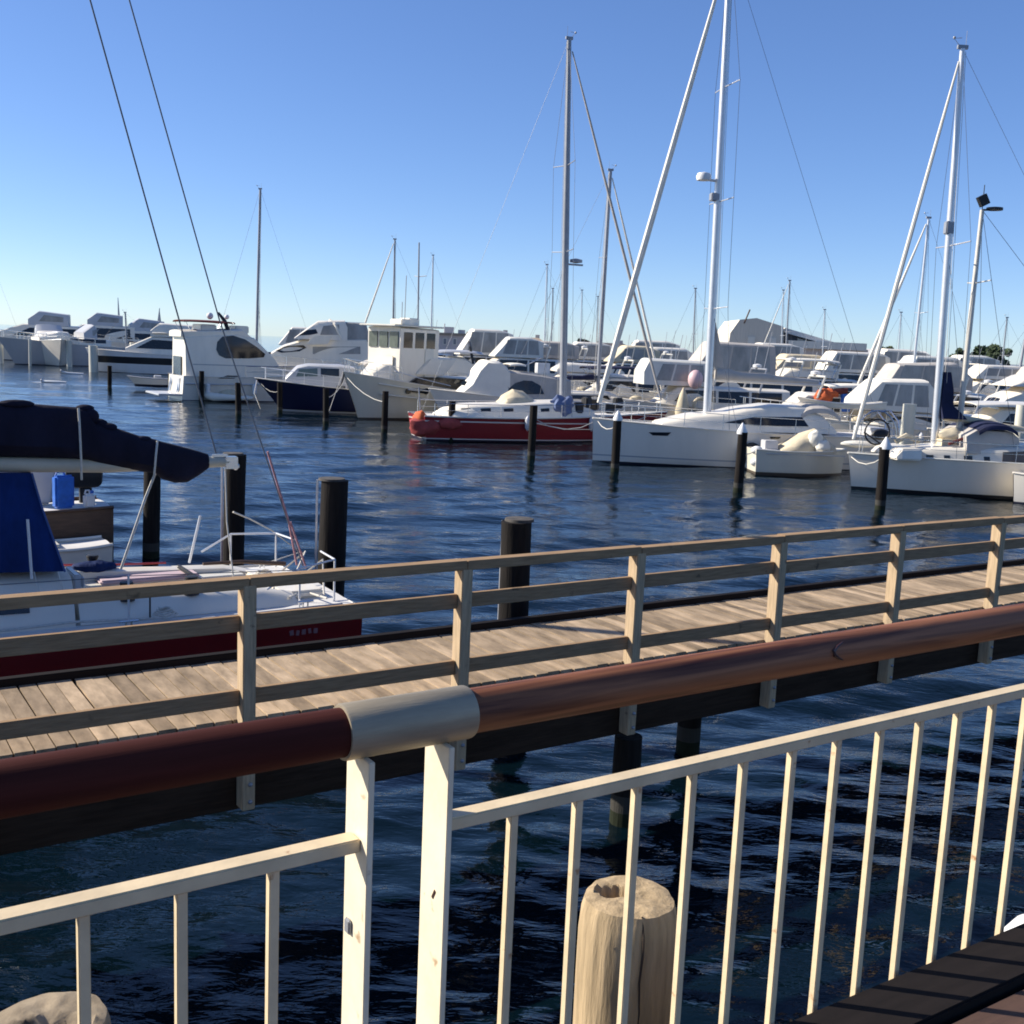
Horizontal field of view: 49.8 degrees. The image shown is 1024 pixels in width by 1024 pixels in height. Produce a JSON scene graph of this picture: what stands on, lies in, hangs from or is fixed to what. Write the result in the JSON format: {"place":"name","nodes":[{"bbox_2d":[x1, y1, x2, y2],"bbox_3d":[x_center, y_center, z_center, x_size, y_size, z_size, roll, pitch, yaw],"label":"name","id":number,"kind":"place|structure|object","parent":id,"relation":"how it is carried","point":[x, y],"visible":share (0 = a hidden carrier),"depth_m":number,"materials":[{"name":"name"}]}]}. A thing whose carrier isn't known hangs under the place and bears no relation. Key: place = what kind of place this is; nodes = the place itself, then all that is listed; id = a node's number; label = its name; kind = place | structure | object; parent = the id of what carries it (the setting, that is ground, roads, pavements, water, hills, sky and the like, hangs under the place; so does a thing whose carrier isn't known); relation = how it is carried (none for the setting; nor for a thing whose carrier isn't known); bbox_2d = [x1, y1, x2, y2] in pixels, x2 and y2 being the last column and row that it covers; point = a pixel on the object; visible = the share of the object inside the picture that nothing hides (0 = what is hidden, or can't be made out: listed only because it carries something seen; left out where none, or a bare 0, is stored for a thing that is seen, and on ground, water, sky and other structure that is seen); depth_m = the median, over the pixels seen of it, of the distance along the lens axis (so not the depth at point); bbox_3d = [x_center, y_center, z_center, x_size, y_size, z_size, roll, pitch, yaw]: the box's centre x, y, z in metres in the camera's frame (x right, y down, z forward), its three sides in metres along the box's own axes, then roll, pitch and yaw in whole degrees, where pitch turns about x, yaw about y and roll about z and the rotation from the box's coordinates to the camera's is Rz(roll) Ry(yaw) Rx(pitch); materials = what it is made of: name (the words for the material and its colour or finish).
{"place":"outdoors","nodes":[
{"label":"outdoors","id":0,"kind":"place"},
{"bbox_2d":[0,324,1023,1023],"bbox_3d":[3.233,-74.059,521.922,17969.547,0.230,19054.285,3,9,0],"label":"water","id":1,"kind":"structure","parent":0,"point":[410,498],"depth_m":10.60,"materials":[{"name":"blue liquid"}]},
{"bbox_2d":[0,311,80,359],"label":"cruiser","id":2,"kind":"object","parent":1,"relation":"on","point":[63,321],"visible":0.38,"depth_m":133.57,"materials":[{"name":"white plastic"}]},
{"bbox_2d":[28,324,72,365],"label":"cruiser","id":3,"kind":"object","parent":1,"relation":"on","point":[53,355],"visible":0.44,"depth_m":120.51,"materials":[{"name":"white plastic"}]},
{"bbox_2d":[0,991,110,1023],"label":"bollard","id":4,"kind":"object","parent":1,"relation":"in","point":[54,1008],"visible":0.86,"depth_m":2.77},
{"bbox_2d":[0,324,125,365],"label":"cruiser","id":5,"kind":"object","parent":1,"relation":"on","point":[17,349],"visible":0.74,"depth_m":121.86,"materials":[{"name":"white plastic"}]},
{"bbox_2d":[66,340,71,366],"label":"sleeved pile","id":6,"kind":"object","parent":1,"relation":"in","point":[68,353],"visible":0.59,"depth_m":119.51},
{"bbox_2d":[42,495,113,555],"bbox_3d":[-9.839,0.612,20.333,4.548,1.496,1.570,-3,10,-33],"label":"cabinet","id":7,"kind":"object","parent":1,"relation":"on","point":[77,519],"visible":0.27,"depth_m":20.62,"materials":[{"name":"wood"}]},
{"bbox_2d":[31,472,54,503],"bbox_3d":[-9.030,-0.685,20.935,0.661,1.050,0.524,-3,10,-33],"label":"engine box","id":8,"kind":"object","parent":7,"relation":"on","point":[43,480],"visible":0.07,"depth_m":20.85,"materials":[{"name":"plastic"}]},
{"bbox_2d":[52,472,73,508],"bbox_3d":[-8.372,-0.422,20.567,0.360,0.696,0.200,-6,12,-44],"label":"jerrycan","id":9,"kind":"object","parent":7,"relation":"on","point":[63,491],"visible":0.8,"depth_m":20.48,"materials":[{"name":"blue plastic"}]},
{"bbox_2d":[70,472,102,502],"bbox_3d":[-8.451,-0.284,21.265,1.086,1.510,0.420,-3,10,-33],"label":"outboard motor","id":10,"kind":"object","parent":7,"relation":"attached to","point":[89,481],"visible":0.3,"depth_m":21.20,"materials":[{"name":"black plastic"}]},
{"bbox_2d":[83,490,94,507],"bbox_3d":[-7.935,-0.246,20.680,0.200,0.354,0.160,-6,12,-44],"label":"water jug","id":11,"kind":"object","parent":7,"relation":"on","point":[88,499],"visible":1,"depth_m":20.63,"materials":[{"name":"white plastic"}]},
{"bbox_2d":[55,535,112,567],"bbox_3d":[-8.325,1.009,19.647,2.193,1.046,1.070,-3,10,-33],"label":"box","id":12,"kind":"object","parent":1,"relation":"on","point":[75,550],"visible":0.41,"depth_m":19.71,"materials":[{"name":"plastic"}]},
{"bbox_2d":[88,345,98,371],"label":"sleeved pile","id":13,"kind":"object","parent":1,"relation":"in","point":[93,358],"visible":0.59,"depth_m":107.96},
{"bbox_2d":[79,301,134,346],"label":"cruiser","id":14,"kind":"object","parent":1,"relation":"on","point":[104,323],"visible":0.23,"depth_m":148.10,"materials":[{"name":"white plastic"}]},
{"bbox_2d":[107,366,111,389],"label":"mooring pile","id":15,"kind":"object","parent":1,"relation":"in","point":[109,377],"visible":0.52,"depth_m":78.39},
{"bbox_2d":[106,312,144,346],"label":"moored sailboat","id":16,"kind":"object","parent":1,"relation":"on","point":[126,332],"visible":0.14,"depth_m":138.40,"materials":[{"name":"white metal"}]},
{"bbox_2d":[97,308,163,346],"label":"cruiser","id":17,"kind":"object","parent":1,"relation":"on","point":[118,339],"visible":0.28,"depth_m":149.50,"materials":[{"name":"white plastic"}]},
{"bbox_2d":[85,323,191,374],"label":"striped cruiser","id":18,"kind":"object","parent":1,"relation":"on","point":[153,354],"visible":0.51,"depth_m":109.11,"materials":[{"name":"white plastic"}]},
{"bbox_2d":[127,375,167,387],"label":"tender","id":19,"kind":"object","parent":1,"relation":"on","point":[155,381],"visible":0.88,"depth_m":79.87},
{"bbox_2d":[142,472,160,558],"bbox_3d":[-6.903,0.678,21.088,0.376,3.394,0.316,1,9,-7],"label":"mooring pile","id":20,"kind":"object","parent":1,"relation":"in","point":[151,532],"visible":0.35,"depth_m":20.89,"materials":[{"name":"wood"}]},
{"bbox_2d":[0,0,361,690],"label":"sailboat","id":21,"kind":"object","parent":1,"relation":"on","point":[84,438],"visible":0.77,"depth_m":12.29,"materials":[{"name":"white plastic"}]},
{"bbox_2d":[199,371,203,400],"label":"mooring pile","id":22,"kind":"object","parent":1,"relation":"in","point":[201,381],"visible":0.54,"depth_m":69.03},
{"bbox_2d":[204,389,253,400],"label":"inflatable tender","id":23,"kind":"object","parent":1,"relation":"on","point":[226,395],"visible":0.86,"depth_m":69.48,"materials":[{"name":"white fabric"}]},
{"bbox_2d":[221,452,245,565],"bbox_3d":[-4.526,0.993,17.878,0.405,3.931,0.361,-1,9,-21],"label":"mooring pile","id":24,"kind":"object","parent":1,"relation":"in","point":[235,481],"visible":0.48,"depth_m":17.62,"materials":[{"name":"wood"}]},
{"bbox_2d":[235,383,240,415],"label":"mooring pile","id":25,"kind":"object","parent":1,"relation":"in","point":[237,399],"visible":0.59,"depth_m":58.33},
{"bbox_2d":[145,312,347,401],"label":"cruiser","id":26,"kind":"object","parent":1,"relation":"on","point":[209,353],"visible":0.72,"depth_m":70.25,"materials":[{"name":"white plastic"}]},
{"bbox_2d":[173,356,181,374],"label":"stern door","id":27,"kind":"structure","parent":26,"relation":"in","point":[177,360],"depth_m":70.47,"materials":[{"name":"glass"}]},
{"bbox_2d":[223,185,302,353],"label":"moored sailboat","id":28,"kind":"object","parent":1,"relation":"on","point":[258,276],"visible":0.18,"depth_m":102.85,"materials":[{"name":"white metal"}]},
{"bbox_2d":[277,383,282,412],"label":"mooring pile","id":29,"kind":"object","parent":1,"relation":"in","point":[279,397],"visible":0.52,"depth_m":62.59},
{"bbox_2d":[279,327,307,344],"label":"back row cruiser","id":30,"kind":"object","parent":1,"relation":"on","point":[291,334],"visible":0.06,"depth_m":110.46,"materials":[{"name":"white plastic"}]},
{"bbox_2d":[254,360,367,412],"bbox_3d":[-10.137,-7.224,64.907,9.926,3.700,3.370,0,9,-16],"label":"motor boat","id":31,"kind":"object","parent":1,"relation":"on","point":[304,385],"visible":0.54,"depth_m":63.61,"materials":[{"name":"blue plastic"}]},
{"bbox_2d":[270,319,367,373],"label":"motor yacht","id":32,"kind":"object","parent":1,"relation":"on","point":[329,341],"visible":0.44,"depth_m":81.77,"materials":[{"name":"white plastic"}]},
{"bbox_2d":[323,388,328,423],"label":"mooring pile","id":33,"kind":"object","parent":1,"relation":"in","point":[325,405],"visible":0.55,"depth_m":55.52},
{"bbox_2d":[315,477,347,596],"bbox_3d":[-2.646,1.406,16.003,0.460,3.836,0.409,2,9,-4],"label":"mooring pile","id":34,"kind":"object","parent":1,"relation":"in","point":[333,519],"visible":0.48,"depth_m":15.68,"materials":[{"name":"wood"}]},
{"bbox_2d":[381,391,388,431],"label":"mooring pile","id":35,"kind":"object","parent":1,"relation":"in","point":[384,419],"visible":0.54,"depth_m":52.21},
{"bbox_2d":[364,238,430,324],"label":"moored sailboat","id":36,"kind":"object","parent":1,"relation":"on","point":[394,294],"visible":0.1,"depth_m":107.76,"materials":[{"name":"white metal"}]},
{"bbox_2d":[329,242,466,419],"bbox_3d":[-5.427,-9.711,60.602,6.172,10.301,16.789,6,9,22],"label":"trawler","id":37,"kind":"object","parent":1,"relation":"on","point":[404,362],"visible":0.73,"depth_m":60.59,"materials":[{"name":"white plastic"}]},
{"bbox_2d":[416,255,460,330],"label":"moored sailboat","id":38,"kind":"object","parent":1,"relation":"on","point":[433,259],"visible":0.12,"depth_m":147.25,"materials":[{"name":"white metal"}]},
{"bbox_2d":[448,401,455,441],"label":"mooring pile","id":39,"kind":"object","parent":1,"relation":"in","point":[452,407],"visible":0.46,"depth_m":48.88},
{"bbox_2d":[438,341,483,376],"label":"express cruiser","id":40,"kind":"object","parent":1,"relation":"on","point":[462,366],"visible":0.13,"depth_m":70.90,"materials":[{"name":"white plastic"}]},
{"bbox_2d":[454,329,520,362],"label":"back row cruiser","id":41,"kind":"object","parent":1,"relation":"on","point":[485,342],"visible":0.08,"depth_m":97.07,"materials":[{"name":"white plastic"}]},
{"bbox_2d":[0,515,1023,854],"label":"jetty","id":42,"kind":"object","parent":1,"relation":"in","point":[246,681],"visible":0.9,"depth_m":9.14,"materials":[{"name":"brown wood"}]},
{"bbox_2d":[497,516,533,618],"bbox_3d":[-0.008,2.015,12.329,0.339,3.951,0.427,8,10,33],"label":"mooring pile","id":43,"kind":"object","parent":1,"relation":"in","point":[515,534],"visible":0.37,"depth_m":11.95,"materials":[{"name":"wood"}]},
{"bbox_2d":[489,322,559,375],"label":"back row cruiser","id":44,"kind":"object","parent":1,"relation":"on","point":[507,349],"visible":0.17,"depth_m":91.10,"materials":[{"name":"white plastic"}]},
{"bbox_2d":[428,357,626,410],"bbox_3d":[0.679,-6.228,59.487,10.620,4.276,3.570,0,9,-17],"label":"covered cruiser","id":45,"kind":"object","parent":1,"relation":"on","point":[489,380],"visible":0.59,"depth_m":57.85,"materials":[{"name":"white fabric"}]},
{"bbox_2d":[527,405,537,458],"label":"mooring pile","id":46,"kind":"object","parent":1,"relation":"in","point":[532,432],"visible":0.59,"depth_m":42.55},
{"bbox_2d":[408,30,667,442],"bbox_3d":[0.691,-12.228,49.555,9.032,19.085,13.687,7,10,30],"label":"red sailboat","id":47,"kind":"object","parent":1,"relation":"on","point":[504,418],"visible":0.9,"depth_m":50.41,"materials":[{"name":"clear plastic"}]},
{"bbox_2d":[521,261,580,341],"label":"moored sailboat","id":48,"kind":"object","parent":1,"relation":"on","point":[546,294],"visible":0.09,"depth_m":117.82,"materials":[{"name":"white metal"}]},
{"bbox_2d":[532,334,596,363],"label":"back row cruiser","id":49,"kind":"object","parent":1,"relation":"on","point":[554,354],"visible":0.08,"depth_m":97.68,"materials":[{"name":"white plastic"}]},
{"bbox_2d":[513,161,662,402],"bbox_3d":[4.507,-12.578,64.647,10.319,15.618,2.970,1,9,-12],"label":"moored sailboat","id":50,"kind":"object","parent":1,"relation":"on","point":[579,395],"visible":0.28,"depth_m":64.79,"materials":[{"name":"white metal"}]},
{"bbox_2d":[569,290,608,344],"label":"moored sailboat","id":51,"kind":"object","parent":1,"relation":"on","point":[582,312],"visible":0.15,"depth_m":142.55,"materials":[{"name":"white metal"}]},
{"bbox_2d":[570,334,614,364],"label":"back row cruiser","id":52,"kind":"object","parent":1,"relation":"on","point":[606,349],"visible":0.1,"depth_m":102.58,"materials":[{"name":"white plastic"}]},
{"bbox_2d":[550,332,637,389],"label":"white cruiser","id":53,"kind":"object","parent":1,"relation":"on","point":[577,370],"visible":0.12,"depth_m":75.09,"materials":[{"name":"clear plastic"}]},
{"bbox_2d":[611,410,622,471],"bbox_3d":[3.710,-1.792,39.561,0.336,3.699,0.336,-4,10,-35],"label":"mooring pile","id":54,"kind":"object","parent":1,"relation":"in","point":[616,438],"visible":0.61,"depth_m":39.34,"materials":[{"name":"wood"}]},
{"bbox_2d":[573,875,676,1023],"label":"bollard","id":55,"kind":"object","parent":1,"relation":"in","point":[598,954],"visible":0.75,"depth_m":3.28,"materials":[{"name":"wood"}]},
{"bbox_2d":[571,335,682,399],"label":"dark window cruiser","id":56,"kind":"object","parent":1,"relation":"on","point":[613,382],"depth_m":68.97,"materials":[{"name":"white plastic"}]},
{"bbox_2d":[604,331,675,374],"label":"back row cruiser","id":57,"kind":"object","parent":1,"relation":"on","point":[640,352],"visible":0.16,"depth_m":90.83,"materials":[{"name":"white plastic"}]},
{"bbox_2d":[631,336,691,350],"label":"back row cruiser","id":58,"kind":"object","parent":1,"relation":"on","point":[655,343],"visible":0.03,"depth_m":110.13,"materials":[{"name":"white plastic"}]},
{"bbox_2d":[650,335,703,359],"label":"back row cruiser","id":59,"kind":"object","parent":1,"relation":"on","point":[685,354],"visible":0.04,"depth_m":98.20,"materials":[{"name":"white plastic"}]},
{"bbox_2d":[673,285,721,353],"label":"moored sailboat","id":60,"kind":"object","parent":1,"relation":"on","point":[694,326],"visible":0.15,"depth_m":118.16,"materials":[{"name":"white metal"}]},
{"bbox_2d":[611,334,789,416],"bbox_3d":[11.258,-7.122,61.945,11.418,6.225,4.235,1,9,-8],"label":"canopied cruiser","id":61,"kind":"object","parent":1,"relation":"on","point":[682,380],"visible":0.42,"depth_m":60.90,"materials":[{"name":"white plastic"}]},
{"bbox_2d":[537,0,899,469],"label":"sailing yacht","id":62,"kind":"object","parent":1,"relation":"on","point":[707,436],"visible":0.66,"depth_m":42.51,"materials":[{"name":"white plastic"}]},
{"bbox_2d":[797,396,887,409],"bbox_3d":[13.307,-4.399,44.575,3.738,0.425,0.970,1,9,-7],"label":"rowing boat","id":63,"kind":"object","parent":62,"relation":"on","point":[880,405],"visible":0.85,"depth_m":44.28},
{"bbox_2d":[649,338,819,397],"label":"flybridge cruiser","id":64,"kind":"object","parent":1,"relation":"on","point":[742,356],"visible":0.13,"depth_m":67.02,"materials":[{"name":"white plastic"}]},
{"bbox_2d":[733,423,747,492],"bbox_3d":[7.248,-0.998,35.253,0.360,3.714,0.336,6,9,24],"label":"mooring pile","id":65,"kind":"object","parent":1,"relation":"in","point":[742,432],"visible":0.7,"depth_m":35.02,"materials":[{"name":"wood"}]},
{"bbox_2d":[755,340,815,356],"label":"back row cruiser","id":66,"kind":"object","parent":1,"relation":"on","point":[787,348],"visible":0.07,"depth_m":106.68,"materials":[{"name":"white plastic"}]},
{"bbox_2d":[763,286,810,351],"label":"moored sailboat","id":67,"kind":"object","parent":1,"relation":"on","point":[783,311],"visible":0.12,"depth_m":132.69,"materials":[{"name":"white metal"}]},
{"bbox_2d":[764,277,818,351],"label":"moored sailboat","id":68,"kind":"object","parent":1,"relation":"on","point":[787,327],"visible":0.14,"depth_m":122.73,"materials":[{"name":"white metal"}]},
{"bbox_2d":[745,428,846,476],"bbox_3d":[8.767,-1.839,39.480,3.561,2.251,8.426,10,11,41],"label":"boat","id":69,"kind":"object","parent":1,"relation":"on","point":[814,452],"visible":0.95,"depth_m":40.80,"materials":[{"name":"white plastic"}]},
{"bbox_2d":[740,335,870,419],"bbox_3d":[16.383,-6.100,56.934,9.519,6.138,3.447,2,9,-6],"label":"cabin boat","id":70,"kind":"object","parent":1,"relation":"on","point":[838,394],"visible":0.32,"depth_m":55.95,"materials":[{"name":"white plastic"}]},
{"bbox_2d":[776,341,852,370],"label":"back row cruiser","id":71,"kind":"object","parent":1,"relation":"on","point":[806,365],"visible":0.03,"depth_m":94.49,"materials":[{"name":"white plastic"}]},
{"bbox_2d":[776,338,857,393],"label":"sport cruiser","id":72,"kind":"object","parent":1,"relation":"on","point":[805,373],"visible":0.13,"depth_m":77.17,"materials":[{"name":"white plastic"}]},
{"bbox_2d":[808,307,844,355],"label":"moored sailboat","id":73,"kind":"object","parent":1,"relation":"on","point":[823,332],"visible":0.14,"depth_m":126.02,"materials":[{"name":"white metal"}]},
{"bbox_2d":[814,338,913,383],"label":"back row cruiser","id":74,"kind":"object","parent":1,"relation":"on","point":[851,368],"visible":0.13,"depth_m":92.82,"materials":[{"name":"white plastic"}]},
{"bbox_2d":[875,437,891,509],"bbox_3d":[10.853,-0.387,32.433,0.343,3.657,0.337,10,11,40],"label":"mooring pile","id":75,"kind":"object","parent":1,"relation":"in","point":[885,447],"visible":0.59,"depth_m":32.22,"materials":[{"name":"wood"}]},
{"bbox_2d":[825,376,985,443],"bbox_3d":[19.491,-4.609,53.064,9.021,4.610,3.652,2,9,-6],"label":"bimini cruiser","id":76,"kind":"object","parent":1,"relation":"on","point":[896,394],"visible":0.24,"depth_m":51.92,"materials":[{"name":"white plastic"}]},
{"bbox_2d":[899,404,916,443],"bbox_3d":[14.778,-1.919,41.583,0.534,4.302,0.504,4,9,10],"label":"sleeved pile","id":77,"kind":"object","parent":1,"relation":"in","point":[908,418],"visible":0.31,"depth_m":41.17,"materials":[{"name":"plastic"}]},
{"bbox_2d":[874,348,947,362],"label":"back row cruiser","id":78,"kind":"object","parent":1,"relation":"on","point":[893,355],"visible":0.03,"depth_m":102.24,"materials":[{"name":"white plastic"}]},
{"bbox_2d":[848,352,986,415],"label":"covered launch","id":79,"kind":"object","parent":1,"relation":"on","point":[905,370],"visible":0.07,"depth_m":65.07,"materials":[{"name":"white plastic"}]},
{"bbox_2d":[857,212,985,393],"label":"moored sailboat","id":80,"kind":"object","parent":1,"relation":"on","point":[925,253],"visible":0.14,"depth_m":70.44,"materials":[{"name":"white metal"}]},
{"bbox_2d":[841,31,1023,499],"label":"ketch","id":81,"kind":"object","parent":1,"relation":"on","point":[963,455],"visible":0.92,"depth_m":36.49,"materials":[{"name":"white plastic"}]},
{"bbox_2d":[898,348,981,366],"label":"back row cruiser","id":82,"kind":"object","parent":1,"relation":"on","point":[908,359],"visible":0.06,"depth_m":91.16,"materials":[{"name":"white plastic"}]},
{"bbox_2d":[927,401,1023,434],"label":"hardtop cruiser","id":83,"kind":"object","parent":1,"relation":"on","point":[997,411],"visible":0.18,"depth_m":46.06,"materials":[{"name":"white plastic"}]},
{"bbox_2d":[951,353,1010,368],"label":"back row cruiser","id":84,"kind":"object","parent":1,"relation":"on","point":[985,360],"visible":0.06,"depth_m":99.35,"materials":[{"name":"white plastic"}]},
{"bbox_2d":[976,351,1004,393],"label":"red cover boat","id":85,"kind":"object","parent":1,"relation":"on","point":[987,382],"visible":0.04,"depth_m":70.13,"materials":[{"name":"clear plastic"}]},
{"bbox_2d":[964,374,1023,413],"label":"express boat","id":86,"kind":"object","parent":1,"relation":"on","point":[1015,390],"visible":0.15,"depth_m":59.40,"materials":[{"name":"white plastic"}]},
{"bbox_2d":[968,364,1020,395],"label":"back row cruiser","id":87,"kind":"object","parent":1,"relation":"on","point":[992,371],"visible":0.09,"depth_m":88.50,"materials":[{"name":"white plastic"}]},
{"bbox_2d":[985,314,1017,365],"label":"moored sailboat","id":88,"kind":"object","parent":1,"relation":"on","point":[1006,325],"visible":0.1,"depth_m":116.19,"materials":[{"name":"white metal"}]},
{"bbox_2d":[998,324,1023,366],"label":"moored sailboat","id":89,"kind":"object","parent":1,"relation":"on","point":[1021,359],"visible":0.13,"depth_m":93.76,"materials":[{"name":"white"}]},
{"bbox_2d":[1004,914,1023,930],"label":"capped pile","id":90,"kind":"object","parent":1,"relation":"in","point":[1018,920],"visible":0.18,"depth_m":3.79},
{"bbox_2d":[1012,472,1023,503],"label":"runabout","id":91,"kind":"object","parent":1,"relation":"on","point":[1018,487],"visible":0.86,"depth_m":35.23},
{"bbox_2d":[1014,405,1023,441],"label":"sleeved pile","id":92,"kind":"object","parent":1,"relation":"in","point":[1019,417],"visible":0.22,"depth_m":42.66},
{"bbox_2d":[0,0,1023,364],"label":"sky","id":93,"kind":"structure","parent":0,"point":[360,125],"materials":[{"name":"blue"}]},
{"bbox_2d":[786,923,1023,1023],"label":"boardwalk","id":94,"kind":"structure","parent":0,"point":[981,982],"depth_m":3.03,"materials":[{"name":"wood"}]},
{"bbox_2d":[0,603,1023,1023],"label":"railing","id":95,"kind":"object","parent":94,"relation":"attached to","point":[358,733],"visible":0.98,"depth_m":2.26,"materials":[{"name":"metal"}]},
{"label":"quay","id":96,"kind":"structure","parent":0,"visible":0},
{"bbox_2d":[438,324,465,355],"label":"flat roofed house","id":97,"kind":"structure","parent":96,"relation":"on","point":[455,339],"depth_m":187.85,"materials":[{"name":"white"}]},
{"bbox_2d":[718,309,867,355],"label":"hangar","id":98,"kind":"structure","parent":96,"relation":"on","point":[752,330],"depth_m":182.37,"materials":[{"name":"metal"}]},
{"bbox_2d":[971,345,985,355],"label":"tree","id":99,"kind":"object","parent":96,"relation":"on","point":[982,350],"visible":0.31,"depth_m":169.45,"materials":[{"name":"green plant"}]},
{"bbox_2d":[985,344,1012,365],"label":"tree","id":100,"kind":"object","parent":96,"relation":"on","point":[993,351],"visible":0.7,"depth_m":161.96,"materials":[{"name":"green plant"}]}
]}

